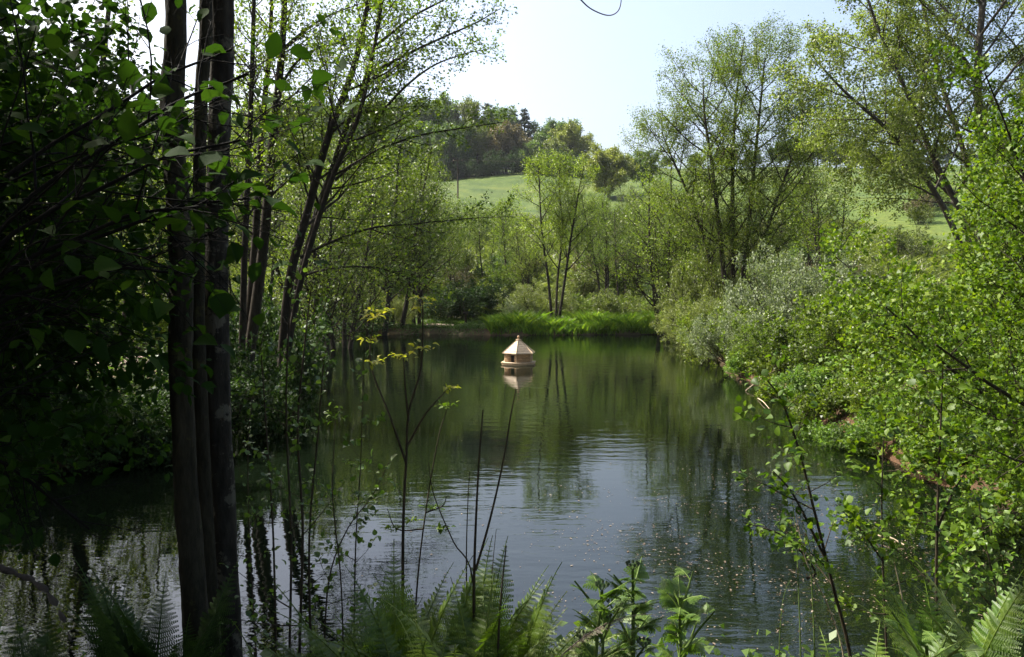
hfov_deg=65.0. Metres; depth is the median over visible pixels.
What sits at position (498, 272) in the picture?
scrub bush
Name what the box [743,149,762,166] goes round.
skyline tree
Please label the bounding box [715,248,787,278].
scrub bush
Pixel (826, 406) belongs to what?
bramble clump
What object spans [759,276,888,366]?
bush
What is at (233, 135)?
woodland tree
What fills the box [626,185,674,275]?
slender tree
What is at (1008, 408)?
hawthorn bush
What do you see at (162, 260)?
background tree
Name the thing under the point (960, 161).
skyline tree
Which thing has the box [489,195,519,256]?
slender tree
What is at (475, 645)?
fern
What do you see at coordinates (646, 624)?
umbel plant
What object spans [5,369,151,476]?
shrub
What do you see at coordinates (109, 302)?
bush
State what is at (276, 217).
slender tree
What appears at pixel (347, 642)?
fern
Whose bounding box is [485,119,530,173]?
woodland tree
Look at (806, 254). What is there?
scrub bush
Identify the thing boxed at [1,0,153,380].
leaning tree
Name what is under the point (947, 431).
bank shrub
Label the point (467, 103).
woodland tree
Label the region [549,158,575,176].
hedge bush
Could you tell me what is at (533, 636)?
fern
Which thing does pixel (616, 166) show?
oak tree
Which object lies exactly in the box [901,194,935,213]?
scrub bush
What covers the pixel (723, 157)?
skyline tree
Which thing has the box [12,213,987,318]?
rough grass
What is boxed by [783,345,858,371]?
bramble clump
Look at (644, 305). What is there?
bush
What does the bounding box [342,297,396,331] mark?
bush
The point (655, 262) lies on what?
alder tree
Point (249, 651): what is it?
fern
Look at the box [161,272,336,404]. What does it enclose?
bush
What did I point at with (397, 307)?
sallow bush
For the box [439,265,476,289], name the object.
scrub bush
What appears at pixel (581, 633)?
fern
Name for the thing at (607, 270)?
slender tree
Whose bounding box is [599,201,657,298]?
slender tree
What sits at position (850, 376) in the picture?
bramble clump
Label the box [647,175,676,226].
slender tree
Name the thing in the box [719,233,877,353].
willow bush
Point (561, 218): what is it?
alder tree
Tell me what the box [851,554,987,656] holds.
fern
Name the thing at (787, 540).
sapling
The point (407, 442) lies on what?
elder shoot
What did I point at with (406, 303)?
alder tree
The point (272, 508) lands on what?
willow shoot
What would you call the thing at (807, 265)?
scrub bush
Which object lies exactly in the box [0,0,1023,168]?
sky
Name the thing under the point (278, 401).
bush
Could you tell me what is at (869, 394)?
bank shrub
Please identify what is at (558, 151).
hedge bush
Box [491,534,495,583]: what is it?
bare stem
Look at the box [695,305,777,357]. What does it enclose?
bush
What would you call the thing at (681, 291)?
sallow bush
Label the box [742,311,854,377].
bush
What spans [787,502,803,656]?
grass stalk
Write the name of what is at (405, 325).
bank plants
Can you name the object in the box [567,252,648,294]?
scrub bush
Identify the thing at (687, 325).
waterside bush
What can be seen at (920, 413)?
bank shrub
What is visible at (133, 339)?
bush
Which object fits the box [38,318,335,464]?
undergrowth
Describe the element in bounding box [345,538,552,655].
fern
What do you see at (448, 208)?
slender tree
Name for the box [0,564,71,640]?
fallen branch
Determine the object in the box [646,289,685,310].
sallow bush
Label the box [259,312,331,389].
bush
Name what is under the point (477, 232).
slender tree
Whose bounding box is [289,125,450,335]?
alder tree
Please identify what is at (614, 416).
water
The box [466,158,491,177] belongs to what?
hedge bush
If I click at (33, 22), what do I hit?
canopy tree
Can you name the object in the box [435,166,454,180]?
hedge bush
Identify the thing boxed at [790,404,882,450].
bramble clump
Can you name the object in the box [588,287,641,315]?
bush
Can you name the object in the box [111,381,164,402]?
bush
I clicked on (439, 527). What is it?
elder shoot
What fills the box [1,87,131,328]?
background tree
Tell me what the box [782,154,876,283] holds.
slender tree
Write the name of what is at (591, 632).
dead frond
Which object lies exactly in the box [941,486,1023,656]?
sapling
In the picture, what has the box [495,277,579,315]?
sallow bush
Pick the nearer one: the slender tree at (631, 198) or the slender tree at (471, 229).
the slender tree at (631, 198)
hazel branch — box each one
[0,0,360,485]
[0,322,146,598]
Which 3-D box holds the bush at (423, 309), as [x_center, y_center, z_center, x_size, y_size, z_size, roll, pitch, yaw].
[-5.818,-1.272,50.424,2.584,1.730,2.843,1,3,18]
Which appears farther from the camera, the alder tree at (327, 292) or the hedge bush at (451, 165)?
the hedge bush at (451, 165)
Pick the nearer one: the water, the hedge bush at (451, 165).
the water
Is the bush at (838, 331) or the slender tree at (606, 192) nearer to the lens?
the bush at (838, 331)
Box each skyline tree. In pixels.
[660,156,671,168]
[712,147,738,162]
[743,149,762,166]
[765,141,792,164]
[782,135,815,164]
[806,137,836,165]
[828,144,847,167]
[928,147,952,163]
[955,147,977,164]
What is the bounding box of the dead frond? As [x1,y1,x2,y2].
[560,614,655,656]
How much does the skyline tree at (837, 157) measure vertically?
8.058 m
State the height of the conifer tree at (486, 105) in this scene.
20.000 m
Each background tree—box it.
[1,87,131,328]
[27,70,191,337]
[102,123,192,299]
[116,138,250,313]
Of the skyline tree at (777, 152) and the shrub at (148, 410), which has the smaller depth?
the shrub at (148, 410)
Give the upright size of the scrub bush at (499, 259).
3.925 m
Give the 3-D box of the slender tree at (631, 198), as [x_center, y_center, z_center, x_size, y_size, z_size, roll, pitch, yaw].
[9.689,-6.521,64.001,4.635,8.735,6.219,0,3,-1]
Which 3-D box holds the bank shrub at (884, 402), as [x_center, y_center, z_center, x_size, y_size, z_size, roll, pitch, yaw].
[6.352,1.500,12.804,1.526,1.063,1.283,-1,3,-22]
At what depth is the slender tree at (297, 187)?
56.95 m
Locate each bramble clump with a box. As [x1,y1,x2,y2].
[722,350,760,376]
[754,374,793,400]
[769,359,842,401]
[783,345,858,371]
[783,348,899,397]
[787,379,881,424]
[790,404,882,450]
[829,394,920,457]
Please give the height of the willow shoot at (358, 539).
1.690 m
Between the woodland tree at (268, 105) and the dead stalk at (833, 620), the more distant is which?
the woodland tree at (268, 105)
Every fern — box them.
[2,603,66,656]
[16,569,219,656]
[64,558,240,656]
[80,556,240,656]
[232,621,357,656]
[244,562,514,656]
[260,582,399,656]
[273,545,516,656]
[306,595,362,656]
[311,535,548,656]
[319,565,561,656]
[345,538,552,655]
[370,605,453,656]
[380,562,639,656]
[395,573,624,656]
[546,625,664,656]
[552,609,590,656]
[560,606,653,656]
[786,609,962,656]
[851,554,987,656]
[853,561,1023,656]
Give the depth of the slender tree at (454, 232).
65.61 m
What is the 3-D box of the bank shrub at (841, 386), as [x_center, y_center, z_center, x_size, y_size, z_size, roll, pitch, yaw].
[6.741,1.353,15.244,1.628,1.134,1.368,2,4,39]
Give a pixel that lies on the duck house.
(518, 352)
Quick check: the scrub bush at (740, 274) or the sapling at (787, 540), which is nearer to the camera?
the sapling at (787, 540)
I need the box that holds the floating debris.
[278,433,1011,654]
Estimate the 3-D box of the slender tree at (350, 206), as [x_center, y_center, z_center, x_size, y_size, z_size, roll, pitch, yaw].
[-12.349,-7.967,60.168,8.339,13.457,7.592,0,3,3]
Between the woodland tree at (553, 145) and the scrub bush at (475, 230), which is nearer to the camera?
the scrub bush at (475, 230)
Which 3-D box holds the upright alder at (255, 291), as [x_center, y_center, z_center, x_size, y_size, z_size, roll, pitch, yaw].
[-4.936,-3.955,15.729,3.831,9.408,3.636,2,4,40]
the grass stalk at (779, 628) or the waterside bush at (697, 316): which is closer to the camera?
the grass stalk at (779, 628)
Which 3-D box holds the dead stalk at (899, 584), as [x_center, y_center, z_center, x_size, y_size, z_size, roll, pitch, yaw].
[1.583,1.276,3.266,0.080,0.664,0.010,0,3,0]
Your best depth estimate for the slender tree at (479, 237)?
71.58 m
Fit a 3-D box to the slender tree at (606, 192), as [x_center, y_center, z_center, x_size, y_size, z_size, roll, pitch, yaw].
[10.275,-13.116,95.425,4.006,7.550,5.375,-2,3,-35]
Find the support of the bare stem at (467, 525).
on the ground at (480, 186)
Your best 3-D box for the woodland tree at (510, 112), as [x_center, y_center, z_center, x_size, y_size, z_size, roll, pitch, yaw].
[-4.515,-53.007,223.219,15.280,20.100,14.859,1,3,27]
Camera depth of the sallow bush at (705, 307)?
30.15 m
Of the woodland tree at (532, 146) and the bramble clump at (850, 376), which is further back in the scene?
the woodland tree at (532, 146)
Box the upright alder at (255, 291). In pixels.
[184,0,375,362]
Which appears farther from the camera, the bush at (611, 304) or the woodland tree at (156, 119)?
the woodland tree at (156, 119)
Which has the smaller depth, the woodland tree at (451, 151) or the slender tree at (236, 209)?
the slender tree at (236, 209)
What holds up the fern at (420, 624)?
on the ground at (480, 186)
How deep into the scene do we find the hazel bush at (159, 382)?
5.81 m
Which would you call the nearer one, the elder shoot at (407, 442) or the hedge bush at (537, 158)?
the elder shoot at (407, 442)
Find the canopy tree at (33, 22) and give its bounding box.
[0,0,40,58]
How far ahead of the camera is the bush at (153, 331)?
25.06 m
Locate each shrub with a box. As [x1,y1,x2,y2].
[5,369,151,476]
[22,389,143,470]
[60,390,171,474]
[91,396,171,468]
[113,389,233,464]
[158,387,234,425]
[745,337,817,381]
[792,356,849,373]
[807,366,859,394]
[821,372,910,401]
[845,382,918,419]
[855,395,940,425]
[895,402,998,479]
[896,386,967,442]
[922,357,1023,477]
[990,429,1023,485]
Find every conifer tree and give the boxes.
[478,103,491,164]
[512,113,522,171]
[514,108,533,171]
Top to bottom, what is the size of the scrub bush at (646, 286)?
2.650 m
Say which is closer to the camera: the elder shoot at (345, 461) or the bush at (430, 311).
the elder shoot at (345, 461)
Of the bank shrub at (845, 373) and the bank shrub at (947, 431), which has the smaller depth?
the bank shrub at (947, 431)
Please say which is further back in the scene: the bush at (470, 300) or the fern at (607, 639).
the bush at (470, 300)
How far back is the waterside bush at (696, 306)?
32.28 m
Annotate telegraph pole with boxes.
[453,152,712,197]
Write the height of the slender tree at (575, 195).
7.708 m
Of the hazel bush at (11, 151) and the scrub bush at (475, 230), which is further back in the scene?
the scrub bush at (475, 230)
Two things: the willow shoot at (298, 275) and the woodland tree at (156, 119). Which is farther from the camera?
the woodland tree at (156, 119)
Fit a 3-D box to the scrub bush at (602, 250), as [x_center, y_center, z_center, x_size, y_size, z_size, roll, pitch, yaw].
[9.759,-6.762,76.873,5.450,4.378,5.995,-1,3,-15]
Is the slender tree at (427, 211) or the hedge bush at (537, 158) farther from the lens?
the hedge bush at (537, 158)
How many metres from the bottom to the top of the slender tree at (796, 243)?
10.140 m
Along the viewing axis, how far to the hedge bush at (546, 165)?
195.37 m
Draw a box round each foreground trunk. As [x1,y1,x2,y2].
[159,0,212,656]
[192,0,221,656]
[205,0,242,656]
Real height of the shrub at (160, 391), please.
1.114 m
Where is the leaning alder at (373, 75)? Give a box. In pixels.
[270,0,519,367]
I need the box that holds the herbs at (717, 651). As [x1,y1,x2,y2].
[0,605,1023,656]
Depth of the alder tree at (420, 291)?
46.74 m
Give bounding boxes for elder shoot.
[324,410,358,650]
[357,294,460,632]
[380,398,457,612]
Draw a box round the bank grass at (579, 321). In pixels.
[477,307,662,334]
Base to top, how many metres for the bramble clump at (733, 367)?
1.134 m
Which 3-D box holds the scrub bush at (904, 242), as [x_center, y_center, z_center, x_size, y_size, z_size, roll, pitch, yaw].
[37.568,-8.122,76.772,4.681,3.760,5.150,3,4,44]
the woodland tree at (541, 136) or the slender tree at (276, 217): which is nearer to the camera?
the slender tree at (276, 217)
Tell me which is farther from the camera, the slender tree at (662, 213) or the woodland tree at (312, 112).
the woodland tree at (312, 112)
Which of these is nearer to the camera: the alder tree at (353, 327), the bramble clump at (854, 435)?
the bramble clump at (854, 435)
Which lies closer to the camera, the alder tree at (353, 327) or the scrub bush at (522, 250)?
the alder tree at (353, 327)
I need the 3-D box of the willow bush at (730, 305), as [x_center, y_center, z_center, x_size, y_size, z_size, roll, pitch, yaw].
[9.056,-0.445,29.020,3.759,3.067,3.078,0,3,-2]
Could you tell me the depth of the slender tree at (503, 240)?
65.21 m
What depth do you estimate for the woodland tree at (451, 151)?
198.86 m
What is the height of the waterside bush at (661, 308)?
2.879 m
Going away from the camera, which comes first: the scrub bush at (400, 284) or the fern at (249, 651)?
the fern at (249, 651)
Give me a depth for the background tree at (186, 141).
31.61 m
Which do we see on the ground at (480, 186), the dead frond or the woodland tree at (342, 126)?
the woodland tree at (342, 126)
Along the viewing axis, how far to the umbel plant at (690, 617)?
3.08 m
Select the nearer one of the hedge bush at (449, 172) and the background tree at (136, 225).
the background tree at (136, 225)
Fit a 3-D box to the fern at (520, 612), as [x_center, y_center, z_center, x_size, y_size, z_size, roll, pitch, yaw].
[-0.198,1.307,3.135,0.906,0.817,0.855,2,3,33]
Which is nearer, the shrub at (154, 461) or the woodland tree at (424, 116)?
the shrub at (154, 461)
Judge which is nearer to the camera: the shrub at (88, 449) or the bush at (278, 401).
the shrub at (88, 449)
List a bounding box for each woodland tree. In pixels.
[127,99,192,154]
[185,108,193,161]
[191,108,255,166]
[231,96,310,157]
[258,89,326,150]
[300,103,366,160]
[335,97,398,144]
[360,130,410,158]
[384,92,441,157]
[402,118,445,161]
[406,91,463,149]
[430,121,478,177]
[446,95,484,127]
[463,117,497,164]
[476,105,517,172]
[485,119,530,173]
[511,140,545,172]
[528,116,582,150]
[543,136,572,161]
[544,117,594,160]
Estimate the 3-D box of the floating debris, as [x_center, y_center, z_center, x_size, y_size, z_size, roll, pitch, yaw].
[1.710,1.911,11.993,10.057,0.003,13.467,0,3,0]
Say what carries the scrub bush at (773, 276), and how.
on the ground at (480, 186)
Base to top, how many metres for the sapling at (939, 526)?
1.492 m
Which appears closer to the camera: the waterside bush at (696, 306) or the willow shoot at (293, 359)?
the willow shoot at (293, 359)
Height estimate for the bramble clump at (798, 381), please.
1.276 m
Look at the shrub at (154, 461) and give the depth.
11.26 m
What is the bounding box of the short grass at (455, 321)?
[300,317,486,330]
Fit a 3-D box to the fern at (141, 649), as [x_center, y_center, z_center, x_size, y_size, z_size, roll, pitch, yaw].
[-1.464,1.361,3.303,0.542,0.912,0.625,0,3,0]
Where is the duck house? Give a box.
[501,335,535,365]
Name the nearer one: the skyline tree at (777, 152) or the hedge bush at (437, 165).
the hedge bush at (437, 165)
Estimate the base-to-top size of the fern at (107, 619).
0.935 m
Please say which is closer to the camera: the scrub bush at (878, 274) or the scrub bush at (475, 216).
the scrub bush at (878, 274)
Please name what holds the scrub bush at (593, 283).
on the ground at (480, 186)
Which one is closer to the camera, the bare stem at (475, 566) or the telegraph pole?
the bare stem at (475, 566)
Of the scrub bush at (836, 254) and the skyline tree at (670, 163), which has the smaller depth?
the scrub bush at (836, 254)
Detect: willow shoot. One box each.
[218,289,343,653]
[219,247,333,650]
[233,376,285,656]
[238,350,317,653]
[270,343,348,652]
[301,449,399,656]
[321,350,384,642]
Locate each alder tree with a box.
[231,150,372,354]
[265,153,401,348]
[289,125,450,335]
[319,148,414,339]
[353,140,464,327]
[369,157,464,324]
[434,214,469,291]
[508,144,606,318]
[607,160,713,335]
[617,9,856,300]
[640,179,742,306]
[675,218,720,286]
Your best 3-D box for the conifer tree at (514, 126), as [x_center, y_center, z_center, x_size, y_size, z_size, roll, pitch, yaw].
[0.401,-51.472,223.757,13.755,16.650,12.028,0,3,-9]
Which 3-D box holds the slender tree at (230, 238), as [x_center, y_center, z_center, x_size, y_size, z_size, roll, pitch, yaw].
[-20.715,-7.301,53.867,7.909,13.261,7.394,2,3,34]
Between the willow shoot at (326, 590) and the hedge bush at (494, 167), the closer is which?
the willow shoot at (326, 590)
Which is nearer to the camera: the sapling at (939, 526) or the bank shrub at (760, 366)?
the sapling at (939, 526)
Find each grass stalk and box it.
[777,579,793,656]
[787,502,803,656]
[799,517,819,656]
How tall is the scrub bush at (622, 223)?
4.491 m
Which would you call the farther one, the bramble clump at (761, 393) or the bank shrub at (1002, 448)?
the bramble clump at (761, 393)
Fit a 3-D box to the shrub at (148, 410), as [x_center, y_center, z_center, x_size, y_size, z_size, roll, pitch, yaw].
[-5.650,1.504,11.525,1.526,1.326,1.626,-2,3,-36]
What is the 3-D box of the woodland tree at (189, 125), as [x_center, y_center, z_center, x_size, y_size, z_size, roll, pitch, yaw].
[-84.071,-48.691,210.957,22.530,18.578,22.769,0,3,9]
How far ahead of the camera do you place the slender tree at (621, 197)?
99.52 m
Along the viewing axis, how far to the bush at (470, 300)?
48.80 m
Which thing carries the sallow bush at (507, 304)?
on the ground at (480, 186)
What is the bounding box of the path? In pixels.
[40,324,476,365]
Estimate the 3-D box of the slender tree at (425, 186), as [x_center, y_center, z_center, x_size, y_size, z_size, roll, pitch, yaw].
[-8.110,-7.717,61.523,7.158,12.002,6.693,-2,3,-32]
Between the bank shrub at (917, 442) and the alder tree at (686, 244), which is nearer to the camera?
the bank shrub at (917, 442)
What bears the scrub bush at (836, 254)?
on the ground at (480, 186)
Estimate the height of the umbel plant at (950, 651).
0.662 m
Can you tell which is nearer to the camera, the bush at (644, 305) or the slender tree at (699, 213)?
the bush at (644, 305)
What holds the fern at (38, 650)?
on the ground at (480, 186)
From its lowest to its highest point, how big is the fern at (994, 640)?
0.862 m
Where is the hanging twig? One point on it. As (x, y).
(583, 2)
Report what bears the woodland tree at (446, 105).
on the ground at (480, 186)
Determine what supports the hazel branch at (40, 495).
attached to the hazel bush at (11, 151)
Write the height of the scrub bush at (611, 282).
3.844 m
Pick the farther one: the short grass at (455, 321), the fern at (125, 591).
the short grass at (455, 321)
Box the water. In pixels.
[0,334,1023,656]
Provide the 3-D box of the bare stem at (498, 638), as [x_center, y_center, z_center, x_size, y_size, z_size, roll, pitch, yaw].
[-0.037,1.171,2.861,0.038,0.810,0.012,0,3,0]
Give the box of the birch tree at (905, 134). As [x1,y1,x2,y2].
[763,0,1023,265]
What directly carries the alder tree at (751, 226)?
on the ground at (480, 186)
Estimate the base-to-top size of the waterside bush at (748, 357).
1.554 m
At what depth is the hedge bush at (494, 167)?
194.15 m
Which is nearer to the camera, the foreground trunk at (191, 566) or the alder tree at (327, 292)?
the foreground trunk at (191, 566)
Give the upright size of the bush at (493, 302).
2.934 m
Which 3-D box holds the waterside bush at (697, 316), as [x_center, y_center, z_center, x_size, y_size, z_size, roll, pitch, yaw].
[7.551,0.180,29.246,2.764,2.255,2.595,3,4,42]
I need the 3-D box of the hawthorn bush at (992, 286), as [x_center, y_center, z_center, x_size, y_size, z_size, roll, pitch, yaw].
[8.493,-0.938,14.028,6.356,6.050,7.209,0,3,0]
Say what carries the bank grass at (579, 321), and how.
on the ground at (480, 186)
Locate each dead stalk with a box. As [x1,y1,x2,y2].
[790,512,843,656]
[894,562,907,620]
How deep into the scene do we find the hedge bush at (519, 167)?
197.38 m
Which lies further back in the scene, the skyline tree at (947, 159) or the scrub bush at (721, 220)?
the skyline tree at (947, 159)
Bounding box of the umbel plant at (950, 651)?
[884,612,986,656]
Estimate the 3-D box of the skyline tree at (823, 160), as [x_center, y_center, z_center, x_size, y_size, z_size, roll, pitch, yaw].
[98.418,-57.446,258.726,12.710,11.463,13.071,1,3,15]
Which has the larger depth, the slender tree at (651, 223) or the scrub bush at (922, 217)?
the scrub bush at (922, 217)
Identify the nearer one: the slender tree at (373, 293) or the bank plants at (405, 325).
the bank plants at (405, 325)
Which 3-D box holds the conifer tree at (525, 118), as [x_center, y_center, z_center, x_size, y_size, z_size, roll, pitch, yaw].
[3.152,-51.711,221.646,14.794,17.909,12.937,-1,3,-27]
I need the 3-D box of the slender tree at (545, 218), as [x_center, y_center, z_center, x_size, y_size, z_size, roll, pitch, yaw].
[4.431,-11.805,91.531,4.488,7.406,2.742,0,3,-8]
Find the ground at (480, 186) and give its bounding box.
[6,166,1021,504]
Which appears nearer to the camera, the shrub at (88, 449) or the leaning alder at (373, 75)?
the shrub at (88, 449)
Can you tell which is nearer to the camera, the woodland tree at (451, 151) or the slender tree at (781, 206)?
the slender tree at (781, 206)
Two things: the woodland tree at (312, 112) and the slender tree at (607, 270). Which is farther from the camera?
the woodland tree at (312, 112)
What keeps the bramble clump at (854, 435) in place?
on the ground at (480, 186)
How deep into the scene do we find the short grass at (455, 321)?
47.68 m
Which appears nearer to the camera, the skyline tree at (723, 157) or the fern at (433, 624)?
the fern at (433, 624)
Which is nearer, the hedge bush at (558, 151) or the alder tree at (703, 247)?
the alder tree at (703, 247)
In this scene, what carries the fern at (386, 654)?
on the ground at (480, 186)
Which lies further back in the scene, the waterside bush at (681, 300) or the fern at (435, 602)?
the waterside bush at (681, 300)
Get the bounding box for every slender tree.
[161,131,245,272]
[228,132,274,294]
[229,135,297,303]
[232,118,321,290]
[252,131,360,299]
[316,139,400,299]
[346,141,408,301]
[374,152,445,289]
[395,156,468,298]
[427,194,460,274]
[434,201,470,287]
[449,197,483,256]
[465,199,512,277]
[465,213,485,265]
[486,203,532,287]
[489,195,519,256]
[499,222,552,292]
[536,196,565,255]
[560,178,587,216]
[563,187,610,265]
[566,191,638,299]
[584,186,619,236]
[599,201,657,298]
[612,194,658,292]
[614,184,641,220]
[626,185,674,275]
[638,170,695,288]
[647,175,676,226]
[673,184,718,252]
[761,177,802,278]
[777,172,844,280]
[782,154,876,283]
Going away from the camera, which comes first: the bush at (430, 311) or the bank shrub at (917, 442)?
the bank shrub at (917, 442)
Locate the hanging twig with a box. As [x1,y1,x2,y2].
[580,0,621,15]
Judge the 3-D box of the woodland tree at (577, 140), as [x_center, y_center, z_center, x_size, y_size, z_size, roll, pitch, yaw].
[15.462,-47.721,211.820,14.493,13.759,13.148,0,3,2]
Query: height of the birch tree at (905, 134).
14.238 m
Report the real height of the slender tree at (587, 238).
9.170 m
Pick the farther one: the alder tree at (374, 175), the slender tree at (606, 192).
the slender tree at (606, 192)
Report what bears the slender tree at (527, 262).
on the ground at (480, 186)
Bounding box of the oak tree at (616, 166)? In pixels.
[579,142,639,199]
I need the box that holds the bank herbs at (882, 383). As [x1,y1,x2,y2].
[726,318,1023,470]
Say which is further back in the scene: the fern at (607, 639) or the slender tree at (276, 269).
the slender tree at (276, 269)
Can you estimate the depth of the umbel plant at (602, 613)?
2.85 m
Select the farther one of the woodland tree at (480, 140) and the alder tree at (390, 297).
the woodland tree at (480, 140)
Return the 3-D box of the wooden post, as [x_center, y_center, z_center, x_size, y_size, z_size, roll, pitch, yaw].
[-2.662,-0.412,46.235,0.300,1.140,0.140,0,3,0]
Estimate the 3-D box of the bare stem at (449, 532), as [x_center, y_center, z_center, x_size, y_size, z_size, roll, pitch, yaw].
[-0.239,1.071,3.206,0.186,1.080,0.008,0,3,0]
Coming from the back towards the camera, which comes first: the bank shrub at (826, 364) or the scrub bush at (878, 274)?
the scrub bush at (878, 274)
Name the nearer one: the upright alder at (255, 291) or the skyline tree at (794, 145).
the upright alder at (255, 291)
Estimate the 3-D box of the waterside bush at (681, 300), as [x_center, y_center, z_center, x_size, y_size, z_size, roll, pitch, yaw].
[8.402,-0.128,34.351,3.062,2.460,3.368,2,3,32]
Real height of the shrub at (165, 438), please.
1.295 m
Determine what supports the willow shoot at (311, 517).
on the ground at (480, 186)
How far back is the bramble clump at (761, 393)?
18.50 m
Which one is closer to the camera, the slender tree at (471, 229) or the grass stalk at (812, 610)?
the grass stalk at (812, 610)
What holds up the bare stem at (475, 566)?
on the ground at (480, 186)
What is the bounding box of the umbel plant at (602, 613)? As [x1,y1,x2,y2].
[567,571,636,656]
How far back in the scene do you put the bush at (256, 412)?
12.92 m
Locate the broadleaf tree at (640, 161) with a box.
[624,148,660,185]
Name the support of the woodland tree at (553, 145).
on the ground at (480, 186)
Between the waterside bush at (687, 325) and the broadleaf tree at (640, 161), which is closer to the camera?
the waterside bush at (687, 325)
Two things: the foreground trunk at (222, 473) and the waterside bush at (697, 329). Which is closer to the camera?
the foreground trunk at (222, 473)
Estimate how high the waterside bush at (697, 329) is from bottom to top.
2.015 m
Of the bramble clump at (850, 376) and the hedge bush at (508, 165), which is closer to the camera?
the bramble clump at (850, 376)
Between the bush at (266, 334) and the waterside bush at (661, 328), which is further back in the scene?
the waterside bush at (661, 328)
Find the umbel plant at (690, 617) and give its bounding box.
[653,566,714,656]
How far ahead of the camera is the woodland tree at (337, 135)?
205.53 m
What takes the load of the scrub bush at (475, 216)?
on the ground at (480, 186)
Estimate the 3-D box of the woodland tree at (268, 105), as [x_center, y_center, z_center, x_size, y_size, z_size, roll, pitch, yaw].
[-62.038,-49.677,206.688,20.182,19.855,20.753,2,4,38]
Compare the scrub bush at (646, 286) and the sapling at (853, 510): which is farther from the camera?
the scrub bush at (646, 286)
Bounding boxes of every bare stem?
[428,463,472,586]
[466,471,469,586]
[472,389,515,633]
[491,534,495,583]
[497,546,506,656]
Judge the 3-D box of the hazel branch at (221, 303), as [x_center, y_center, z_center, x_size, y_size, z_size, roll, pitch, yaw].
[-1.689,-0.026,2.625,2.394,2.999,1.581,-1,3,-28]
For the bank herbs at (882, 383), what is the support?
on the ground at (480, 186)
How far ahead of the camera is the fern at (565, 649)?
2.98 m
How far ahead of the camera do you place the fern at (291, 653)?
3.23 m
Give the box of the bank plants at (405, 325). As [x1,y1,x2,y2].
[376,320,484,334]
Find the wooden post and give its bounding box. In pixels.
[463,311,467,323]
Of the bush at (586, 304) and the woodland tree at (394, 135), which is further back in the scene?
the woodland tree at (394, 135)
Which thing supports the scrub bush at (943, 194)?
on the ground at (480, 186)
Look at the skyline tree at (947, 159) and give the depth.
258.19 m
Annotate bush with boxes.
[0,0,192,562]
[0,0,260,546]
[78,314,161,349]
[79,291,123,313]
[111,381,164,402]
[121,349,280,430]
[134,295,167,353]
[159,286,308,351]
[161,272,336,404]
[229,312,321,435]
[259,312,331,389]
[273,297,394,340]
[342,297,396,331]
[367,288,424,329]
[377,264,442,297]
[402,297,433,318]
[410,154,448,179]
[416,289,462,321]
[423,245,482,277]
[424,275,493,318]
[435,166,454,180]
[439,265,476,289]
[442,156,470,178]
[454,159,480,177]
[455,203,497,230]
[461,223,484,238]
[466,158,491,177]
[466,277,510,315]
[476,150,505,175]
[476,248,528,280]
[485,256,538,292]
[491,148,522,173]
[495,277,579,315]
[501,242,544,266]
[501,298,541,315]
[511,153,539,173]
[515,146,552,174]
[531,155,557,175]
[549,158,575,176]
[552,264,612,297]
[555,147,593,175]
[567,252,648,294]
[570,292,605,312]
[572,261,644,295]
[580,235,644,263]
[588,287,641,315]
[609,212,645,236]
[617,290,662,313]
[642,277,676,297]
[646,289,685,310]
[647,284,710,330]
[649,294,711,342]
[654,241,769,323]
[657,292,735,353]
[670,297,722,346]
[676,312,740,366]
[677,307,746,357]
[678,304,788,363]
[688,283,762,326]
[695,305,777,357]
[703,209,738,228]
[712,261,754,290]
[713,274,789,333]
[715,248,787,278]
[715,319,797,368]
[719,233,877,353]
[740,262,791,293]
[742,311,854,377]
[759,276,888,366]
[786,251,861,287]
[787,240,843,269]
[808,241,854,271]
[812,306,937,374]
[814,99,1023,402]
[826,38,1023,549]
[858,265,902,288]
[880,223,933,255]
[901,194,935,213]
[905,203,940,224]
[906,176,959,207]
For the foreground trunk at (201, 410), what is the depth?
3.94 m
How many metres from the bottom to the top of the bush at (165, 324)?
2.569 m
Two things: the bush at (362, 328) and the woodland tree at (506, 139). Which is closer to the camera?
the bush at (362, 328)
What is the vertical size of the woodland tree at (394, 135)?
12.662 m
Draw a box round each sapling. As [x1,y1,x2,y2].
[732,345,861,656]
[828,398,944,656]
[863,356,1002,629]
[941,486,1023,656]
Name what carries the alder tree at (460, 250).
on the ground at (480, 186)
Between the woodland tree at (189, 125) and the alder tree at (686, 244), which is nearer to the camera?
the alder tree at (686, 244)
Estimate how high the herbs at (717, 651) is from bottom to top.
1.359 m
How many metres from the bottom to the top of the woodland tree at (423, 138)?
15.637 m
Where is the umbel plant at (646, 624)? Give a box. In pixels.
[605,557,667,656]
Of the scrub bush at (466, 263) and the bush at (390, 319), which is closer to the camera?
the bush at (390, 319)
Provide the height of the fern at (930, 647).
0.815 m
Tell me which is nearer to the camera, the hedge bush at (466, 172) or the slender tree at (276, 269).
the slender tree at (276, 269)
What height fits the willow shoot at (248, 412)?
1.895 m

